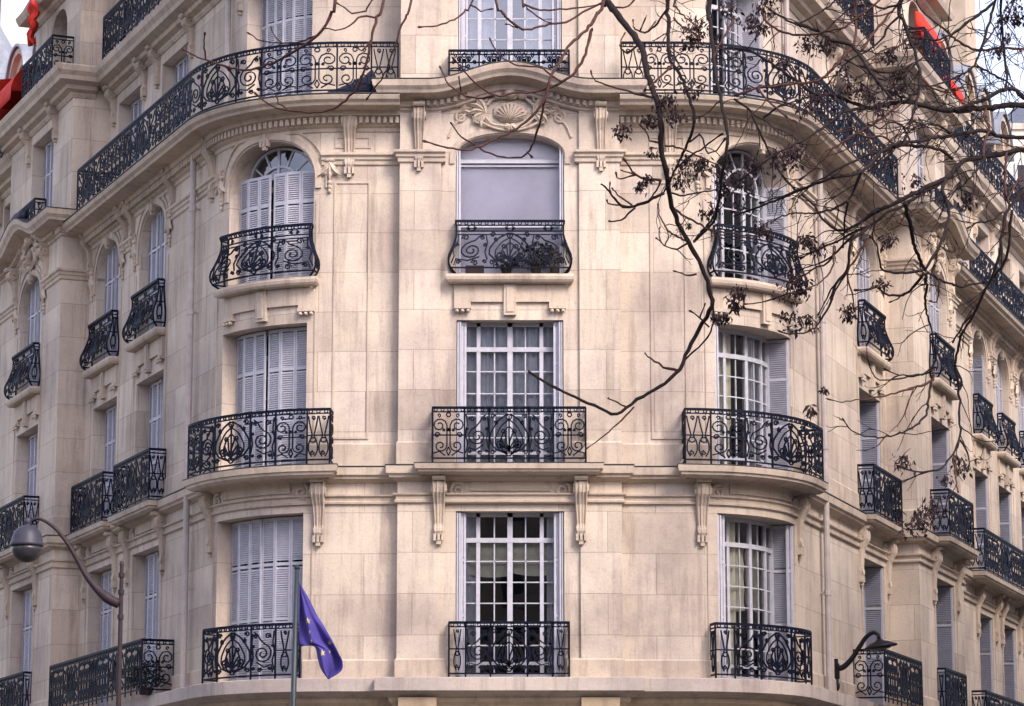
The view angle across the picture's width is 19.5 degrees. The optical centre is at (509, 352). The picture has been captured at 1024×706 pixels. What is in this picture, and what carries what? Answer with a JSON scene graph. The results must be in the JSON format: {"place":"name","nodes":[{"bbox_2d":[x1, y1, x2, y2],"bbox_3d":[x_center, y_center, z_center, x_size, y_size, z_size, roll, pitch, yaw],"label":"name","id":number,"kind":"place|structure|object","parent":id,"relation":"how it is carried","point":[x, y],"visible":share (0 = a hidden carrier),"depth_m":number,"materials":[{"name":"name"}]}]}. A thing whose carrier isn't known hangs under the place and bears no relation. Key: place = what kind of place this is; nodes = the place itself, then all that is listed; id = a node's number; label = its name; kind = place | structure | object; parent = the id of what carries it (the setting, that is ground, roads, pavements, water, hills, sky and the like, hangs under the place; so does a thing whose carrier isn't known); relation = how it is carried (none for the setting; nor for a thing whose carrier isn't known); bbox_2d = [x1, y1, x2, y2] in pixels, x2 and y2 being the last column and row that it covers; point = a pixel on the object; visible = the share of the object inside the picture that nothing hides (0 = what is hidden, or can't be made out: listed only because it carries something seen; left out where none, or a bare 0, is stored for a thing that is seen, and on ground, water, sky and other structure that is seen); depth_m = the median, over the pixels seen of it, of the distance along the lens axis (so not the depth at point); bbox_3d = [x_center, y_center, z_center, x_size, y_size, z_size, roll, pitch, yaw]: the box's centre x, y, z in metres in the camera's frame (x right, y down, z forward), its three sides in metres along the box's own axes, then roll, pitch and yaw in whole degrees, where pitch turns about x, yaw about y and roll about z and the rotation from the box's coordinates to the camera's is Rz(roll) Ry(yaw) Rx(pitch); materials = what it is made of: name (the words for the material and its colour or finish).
{"place":"outdoors","nodes":[
{"label":"outdoors","id":0,"kind":"place"},
{"bbox_2d":[0,27,12,73],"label":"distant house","id":1,"kind":"structure","parent":0,"point":[6,47],"depth_m":102.14,"materials":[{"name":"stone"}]},
{"bbox_2d":[0,0,28,46],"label":"sky","id":2,"kind":"structure","parent":0,"point":[10,13],"depth_m":114.31,"materials":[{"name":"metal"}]},
{"bbox_2d":[0,0,3,29],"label":"window","id":3,"kind":"structure","parent":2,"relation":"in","point":[1,1],"depth_m":114.29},
{"bbox_2d":[975,0,1023,114],"label":"sky","id":4,"kind":"structure","parent":0,"point":[1015,73],"materials":[{"name":"white"}]},
{"bbox_2d":[1006,108,1023,222],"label":"distant house","id":5,"kind":"structure","parent":0,"point":[1017,126],"depth_m":113.42,"materials":[{"name":"stone"}]},
{"bbox_2d":[1015,163,1023,214],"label":"window","id":6,"kind":"structure","parent":5,"relation":"in","point":[1020,170],"depth_m":113.12,"materials":[{"name":"white glass"}]},
{"label":"ground","id":7,"kind":"structure","parent":0,"visible":0},
{"bbox_2d":[0,0,1023,705],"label":"apartment building","id":8,"kind":"structure","parent":7,"relation":"on","point":[254,350],"depth_m":48.84,"materials":[{"name":"stone"}]},
{"bbox_2d":[12,210,27,218],"bbox_3d":[-9.852,-2.694,59.617,0.250,0.230,0.832,4,-11,-21],"label":"rolled cover","id":9,"kind":"object","parent":8,"relation":"on","point":[21,214],"visible":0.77,"depth_m":59.26,"materials":[{"name":"grey fabric"}]},
{"bbox_2d":[21,589,32,705],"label":"window","id":10,"kind":"structure","parent":8,"relation":"in","point":[26,648],"depth_m":58.57,"materials":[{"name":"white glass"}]},
{"bbox_2d":[26,432,37,525],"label":"window","id":11,"kind":"structure","parent":8,"relation":"in","point":[30,440],"depth_m":59.18,"materials":[{"name":"white glass"}]},
{"bbox_2d":[26,280,40,387],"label":"window","id":12,"kind":"structure","parent":8,"relation":"in","point":[37,313],"depth_m":59.57,"materials":[{"name":"white glass"}]},
{"bbox_2d":[43,140,53,207],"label":"window","id":13,"kind":"structure","parent":8,"relation":"in","point":[46,150],"depth_m":60.37,"materials":[{"name":"white glass"}]},
{"bbox_2d":[98,569,111,705],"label":"window","id":14,"kind":"structure","parent":8,"relation":"in","point":[105,626],"depth_m":55.36,"materials":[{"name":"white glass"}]},
{"bbox_2d":[103,405,116,519],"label":"window","id":15,"kind":"structure","parent":8,"relation":"in","point":[109,434],"depth_m":55.95,"materials":[{"name":"white glass"}]},
{"bbox_2d":[103,244,119,358],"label":"window","id":16,"kind":"structure","parent":8,"relation":"in","point":[115,282],"depth_m":56.34,"materials":[{"name":"white glass"}]},
{"bbox_2d":[130,98,141,164],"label":"window","id":17,"kind":"structure","parent":8,"relation":"in","point":[139,102],"depth_m":57.31,"materials":[{"name":"white glass"}]},
{"bbox_2d":[134,0,142,28],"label":"window","id":18,"kind":"structure","parent":8,"relation":"in","point":[140,21],"depth_m":57.74,"materials":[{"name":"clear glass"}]},
{"bbox_2d":[125,660,164,694],"bbox_3d":[-6.182,5.498,50.425,0.698,0.602,0.467,0,-11,0],"label":"potted shrub","id":19,"kind":"object","parent":8,"relation":"on","point":[147,692],"visible":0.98,"depth_m":50.38,"materials":[{"name":"green plant"}]},
{"bbox_2d":[142,552,158,696],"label":"window","id":20,"kind":"structure","parent":8,"relation":"in","point":[150,624],"depth_m":52.63,"materials":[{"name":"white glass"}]},
{"bbox_2d":[147,378,163,498],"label":"window","id":21,"kind":"structure","parent":8,"relation":"in","point":[155,428],"depth_m":53.20,"materials":[{"name":"white glass"}]},
{"bbox_2d":[146,210,165,331],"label":"window","id":22,"kind":"structure","parent":8,"relation":"in","point":[159,264],"depth_m":53.64,"materials":[{"name":"white glass"}]},
{"bbox_2d":[174,56,188,129],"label":"window","id":23,"kind":"structure","parent":8,"relation":"in","point":[185,67],"depth_m":54.58,"materials":[{"name":"white glass"}]},
{"bbox_2d":[230,516,302,680],"bbox_3d":[-3.919,3.997,47.998,1.661,2.665,0.430,-8,-13,37],"label":"window","id":24,"kind":"structure","parent":8,"relation":"in","point":[273,544],"depth_m":47.89,"materials":[{"name":"white wood"}]},
{"bbox_2d":[235,327,306,467],"bbox_3d":[-3.887,0.812,48.569,1.609,2.395,0.417,-8,-13,36],"label":"window","id":25,"kind":"structure","parent":8,"relation":"in","point":[284,354],"depth_m":48.44,"materials":[{"name":"white glass"}]},
{"bbox_2d":[239,148,313,283],"bbox_3d":[-3.839,-2.246,49.034,1.601,2.338,0.410,-7,-13,33],"label":"window","id":26,"kind":"structure","parent":8,"relation":"in","point":[298,190],"depth_m":48.88,"materials":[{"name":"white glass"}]},
{"bbox_2d":[261,0,312,96],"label":"window","id":27,"kind":"structure","parent":8,"relation":"in","point":[291,28],"depth_m":49.88,"materials":[{"name":"white glass"}]},
{"bbox_2d":[328,70,375,91],"bbox_3d":[-2.554,-4.383,48.500,0.897,0.468,0.419,0,-11,0],"label":"furniture cover","id":28,"kind":"object","parent":8,"relation":"on","point":[364,86],"visible":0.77,"depth_m":48.32,"materials":[{"name":"black fabric"}]},
{"bbox_2d":[465,265,483,272],"bbox_3d":[-0.570,-1.337,47.989,0.300,0.135,0.110,0,-11,0],"label":"planter box","id":29,"kind":"object","parent":8,"relation":"on","point":[474,270],"visible":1,"depth_m":47.94,"materials":[{"name":"ceramic"}]},
{"bbox_2d":[493,257,519,272],"bbox_3d":[-0.053,-1.449,48.035,0.461,0.362,0.312,-2,-11,12],"label":"potted plant","id":30,"kind":"object","parent":8,"relation":"on","point":[506,270],"visible":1,"depth_m":47.99,"materials":[{"name":"green plant"}]},
{"bbox_2d":[456,513,563,676],"bbox_3d":[0.000,3.860,47.268,1.720,2.665,0.374,0,-11,0],"label":"window","id":31,"kind":"structure","parent":8,"relation":"in","point":[477,557],"depth_m":47.36,"materials":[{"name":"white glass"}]},
{"bbox_2d":[457,322,562,461],"bbox_3d":[0.000,0.680,47.866,1.720,2.395,0.374,0,-11,0],"label":"window","id":32,"kind":"structure","parent":8,"relation":"in","point":[494,360],"depth_m":47.99,"materials":[{"name":"white glass"}]},
{"bbox_2d":[456,139,563,272],"bbox_3d":[0.000,-2.377,48.398,1.760,2.360,0.290,0,-11,0],"label":"window","id":33,"kind":"structure","parent":8,"relation":"in","point":[488,186],"depth_m":48.58,"materials":[{"name":"white glass"}]},
{"bbox_2d":[459,0,560,71],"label":"window","id":34,"kind":"structure","parent":8,"relation":"in","point":[476,27],"depth_m":49.07,"materials":[{"name":"white glass"}]},
{"bbox_2d":[514,240,558,272],"bbox_3d":[0.410,-1.556,48.079,0.772,0.590,0.484,0,-11,0],"label":"potted plant","id":35,"kind":"object","parent":8,"relation":"on","point":[538,258],"visible":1,"depth_m":48.02,"materials":[{"name":"green plant"}]},
{"bbox_2d":[548,247,562,272],"bbox_3d":[0.711,-1.492,48.054,0.306,0.453,0.213,0,-11,0],"label":"potted plant","id":36,"kind":"object","parent":8,"relation":"on","point":[554,270],"visible":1,"depth_m":48.02,"materials":[{"name":"green plant"}]},
{"bbox_2d":[709,0,761,98],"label":"window","id":37,"kind":"structure","parent":8,"relation":"in","point":[737,34],"depth_m":50.36,"materials":[{"name":"clear glass"}]},
{"bbox_2d":[713,150,786,286],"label":"window","id":38,"kind":"structure","parent":8,"relation":"in","point":[754,201],"depth_m":49.61,"materials":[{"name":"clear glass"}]},
{"bbox_2d":[715,325,790,469],"bbox_3d":[3.829,0.841,48.718,0.461,2.395,1.875,-10,-15,44],"label":"window","id":39,"kind":"structure","parent":8,"relation":"in","point":[775,363],"depth_m":49.01,"materials":[{"name":"clear glass"}]},
{"bbox_2d":[718,515,794,681],"bbox_3d":[3.856,4.023,48.138,0.495,2.665,1.930,-10,-15,43],"label":"window","id":40,"kind":"structure","parent":8,"relation":"in","point":[779,549],"depth_m":48.33,"materials":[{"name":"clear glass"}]},
{"bbox_2d":[834,87,842,139],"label":"window","id":41,"kind":"structure","parent":8,"relation":"in","point":[837,92],"depth_m":56.52,"materials":[{"name":"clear glass"}]},
{"bbox_2d":[856,236,871,348],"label":"window","id":42,"kind":"structure","parent":8,"relation":"in","point":[861,280],"depth_m":55.50,"materials":[{"name":"white glass"}]},
{"bbox_2d":[834,631,896,690],"bbox_3d":[6.083,5.401,50.645,1.060,1.346,0.607,0,-11,0],"label":"wall lamp","id":43,"kind":"object","parent":8,"relation":"attached to","point":[879,643],"visible":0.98,"depth_m":50.79,"materials":[{"name":"black metal"}]},
{"bbox_2d":[859,402,879,513],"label":"window","id":44,"kind":"structure","parent":8,"relation":"in","point":[869,413],"depth_m":55.40,"materials":[{"name":"white glass"}]},
{"bbox_2d":[863,568,885,705],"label":"window","id":45,"kind":"structure","parent":8,"relation":"in","point":[873,585],"depth_m":54.78,"materials":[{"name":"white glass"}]},
{"bbox_2d":[916,131,923,189],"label":"window","id":46,"kind":"structure","parent":8,"relation":"in","point":[918,135],"depth_m":59.64,"materials":[{"name":"white glass"}]},
{"bbox_2d":[928,272,940,377],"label":"window","id":47,"kind":"structure","parent":8,"relation":"in","point":[932,309],"depth_m":58.74,"materials":[{"name":"white glass"}]},
{"bbox_2d":[931,430,950,534],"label":"window","id":48,"kind":"structure","parent":8,"relation":"in","point":[940,445],"depth_m":58.62,"materials":[{"name":"white glass"}]},
{"bbox_2d":[936,587,954,705],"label":"window","id":49,"kind":"structure","parent":8,"relation":"in","point":[944,606],"depth_m":57.99,"materials":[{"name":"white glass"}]},
{"bbox_2d":[972,355,985,435],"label":"window","id":50,"kind":"structure","parent":8,"relation":"in","point":[977,377],"depth_m":65.58,"materials":[{"name":"white glass"}]},
{"bbox_2d":[975,478,989,571],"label":"window","id":51,"kind":"structure","parent":8,"relation":"in","point":[981,492],"depth_m":65.06,"materials":[{"name":"white glass"}]},
{"bbox_2d":[980,619,993,705],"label":"window","id":52,"kind":"structure","parent":8,"relation":"in","point":[986,662],"depth_m":64.47,"materials":[{"name":"white glass"}]},
{"bbox_2d":[996,359,1003,450],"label":"window","id":53,"kind":"structure","parent":8,"relation":"in","point":[999,384],"depth_m":67.85,"materials":[{"name":"white glass"}]},
{"bbox_2d":[999,494,1011,583],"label":"window","id":54,"kind":"structure","parent":8,"relation":"in","point":[1004,501],"depth_m":67.58,"materials":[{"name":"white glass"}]},
{"bbox_2d":[1004,630,1016,705],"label":"window","id":55,"kind":"structure","parent":8,"relation":"in","point":[1009,649],"depth_m":66.96,"materials":[{"name":"white glass"}]},
{"bbox_2d":[1018,380,1023,467],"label":"window","id":56,"kind":"structure","parent":8,"relation":"in","point":[1021,416],"depth_m":70.36,"materials":[{"name":"white glass"}]},
{"bbox_2d":[1021,509,1023,579],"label":"window","id":57,"kind":"structure","parent":8,"relation":"in","point":[1022,513],"depth_m":70.12,"materials":[{"name":"white glass"}]},
{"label":"pavement","id":58,"kind":"structure","parent":0,"visible":0},
{"bbox_2d":[10,517,124,705],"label":"street lamp","id":59,"kind":"object","parent":58,"relation":"on","point":[26,544],"visible":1,"depth_m":39.06,"materials":[{"name":"metal"}]},
{"bbox_2d":[290,565,299,705],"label":"flagpole","id":60,"kind":"object","parent":58,"relation":"on","point":[294,649],"visible":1,"depth_m":40.95,"materials":[{"name":"grey metal"}]},
{"bbox_2d":[298,583,342,678],"bbox_3d":[-2.613,3.838,40.991,0.625,1.338,0.208,1,-11,-4],"label":"flag","id":61,"kind":"object","parent":60,"relation":"hanging from","point":[312,630],"visible":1,"depth_m":40.98,"materials":[{"name":"fabric"}]},
{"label":"tree pit","id":62,"kind":"structure","parent":58,"relation":"on","visible":0},
{"bbox_2d":[181,0,1023,540],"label":"bare tree","id":63,"kind":"object","parent":62,"relation":"in","point":[721,182],"visible":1,"depth_m":37.65,"materials":[{"name":"brown plant"}]}
]}

